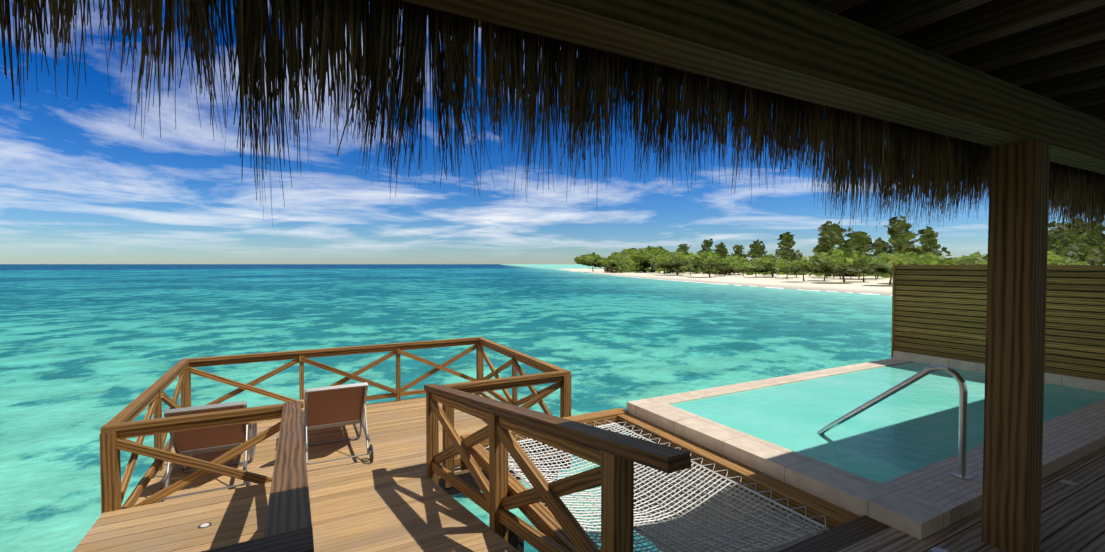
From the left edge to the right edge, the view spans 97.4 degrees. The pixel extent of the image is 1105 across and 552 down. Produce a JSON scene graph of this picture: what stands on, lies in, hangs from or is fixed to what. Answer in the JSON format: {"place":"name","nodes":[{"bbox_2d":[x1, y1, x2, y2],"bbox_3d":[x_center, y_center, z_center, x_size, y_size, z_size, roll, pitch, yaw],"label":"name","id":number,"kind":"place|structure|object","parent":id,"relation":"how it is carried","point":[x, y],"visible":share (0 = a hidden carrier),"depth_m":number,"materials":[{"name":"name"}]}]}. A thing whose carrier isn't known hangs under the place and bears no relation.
{"place":"outdoors","nodes":[
{"label":"outdoors","id":0,"kind":"place"},
{"bbox_2d":[0,264,1104,551],"bbox_3d":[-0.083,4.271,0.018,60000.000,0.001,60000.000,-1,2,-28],"label":"sea","id":1,"kind":"structure","parent":0,"point":[88,352],"depth_m":28.66,"materials":[{"name":"teal liquid"}]},
{"bbox_2d":[439,453,569,551],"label":"under deck","id":2,"kind":"structure","parent":1,"relation":"in","point":[515,541],"depth_m":5.59,"materials":[{"name":"teal"}]},
{"bbox_2d":[73,392,563,551],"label":"deck","id":3,"kind":"structure","parent":2,"relation":"on","point":[392,497],"depth_m":4.38,"materials":[{"name":"brown wood"}]},
{"bbox_2d":[157,401,256,502],"bbox_3d":[-3.882,1.772,5.626,0.790,0.944,1.952,-1,2,-28],"label":"lounger","id":4,"kind":"object","parent":3,"relation":"on","point":[196,441],"visible":0.48,"depth_m":5.22,"materials":[{"name":"brown fabric"}]},
{"bbox_2d":[299,382,373,464],"bbox_3d":[-2.905,1.752,6.429,0.790,0.944,1.952,-1,2,-28],"label":"lounger","id":5,"kind":"object","parent":3,"relation":"on","point":[332,406],"visible":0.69,"depth_m":5.95,"materials":[{"name":"brown fabric"}]},
{"bbox_2d":[99,337,633,551],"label":"railings","id":6,"kind":"object","parent":3,"relation":"on","point":[612,475],"visible":0.83,"depth_m":4.44,"materials":[{"name":"brown wood"}]},
{"bbox_2d":[201,384,691,551],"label":"handrail caps","id":7,"kind":"object","parent":6,"relation":"on","point":[288,526],"visible":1,"depth_m":2.25,"materials":[{"name":"brown wood"}]},
{"bbox_2d":[198,480,1076,551],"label":"deck lights","id":8,"kind":"object","parent":3,"relation":"on","point":[208,524],"visible":0.85,"depth_m":3.70,"materials":[{"name":"silver metal"}]},
{"bbox_2d":[460,408,890,551],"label":"net frame","id":9,"kind":"object","parent":2,"relation":"on","point":[846,528],"visible":0.58,"depth_m":3.66,"materials":[{"name":"brown wood"}]},
{"bbox_2d":[486,420,828,551],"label":"hammock net","id":10,"kind":"object","parent":9,"relation":"attached to","point":[591,499],"visible":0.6,"depth_m":3.57,"materials":[{"name":"white fabric"}]},
{"bbox_2d":[627,351,1104,551],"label":"pool","id":11,"kind":"structure","parent":2,"relation":"on","point":[924,502],"depth_m":4.14,"materials":[{"name":"stone"}]},
{"bbox_2d":[671,362,1104,483],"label":"pool water","id":12,"kind":"structure","parent":11,"relation":"in","point":[914,426],"depth_m":5.12,"materials":[{"name":"teal liquid"}]},
{"bbox_2d":[818,365,971,479],"bbox_3d":[2.772,1.345,4.055,0.107,1.353,1.179,-1,2,-28],"label":"pool handrail","id":13,"kind":"object","parent":11,"relation":"on","point":[962,434],"visible":0.79,"depth_m":3.63,"materials":[{"name":"silver metal"}]},
{"bbox_2d":[837,447,1104,551],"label":"deck","id":14,"kind":"structure","parent":2,"relation":"on","point":[1072,518],"depth_m":3.09,"materials":[{"name":"brown wood"}]},
{"bbox_2d":[891,262,1104,380],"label":"privacy screen","id":15,"kind":"object","parent":14,"relation":"on","point":[938,310],"visible":0.81,"depth_m":7.18,"materials":[{"name":"brown wood"}]},
{"bbox_2d":[981,140,1049,551],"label":"post","id":16,"kind":"object","parent":14,"relation":"on","point":[1015,326],"visible":0.87,"depth_m":2.79,"materials":[{"name":"brown wood"}]},
{"bbox_2d":[557,269,891,295],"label":"shore foam","id":17,"kind":"object","parent":1,"relation":"on","point":[751,286],"visible":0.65,"depth_m":92.41,"materials":[{"name":"white"}]},
{"bbox_2d":[0,0,1104,263],"label":"sky","id":18,"kind":"structure","parent":0,"point":[79,184],"materials":[{"name":"blue"}]},
{"bbox_2d":[558,268,892,295],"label":"beach","id":19,"kind":"structure","parent":0,"point":[873,285],"depth_m":116.80,"materials":[{"name":"beige sand"}]},
{"bbox_2d":[802,0,1104,120],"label":"ceiling joists","id":20,"kind":"object","parent":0,"point":[1053,50],"depth_m":2.12,"materials":[{"name":"brown wood"}]},
{"bbox_3d":[4.393,-2.801,-1.114,19.400,3.364,9.300,-1,2,-28],"label":"ceiling","id":21,"kind":"object","parent":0,"visible":0},
{"bbox_2d":[0,0,1104,246],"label":"thatched roof","id":22,"kind":"structure","parent":21,"relation":"attached to","point":[904,160],"depth_m":1.61,"materials":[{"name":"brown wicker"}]},
{"bbox_2d":[401,0,1104,174],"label":"eave beam","id":23,"kind":"structure","parent":21,"relation":"attached to","point":[802,50],"depth_m":1.82,"materials":[{"name":"brown wood"}]}
]}

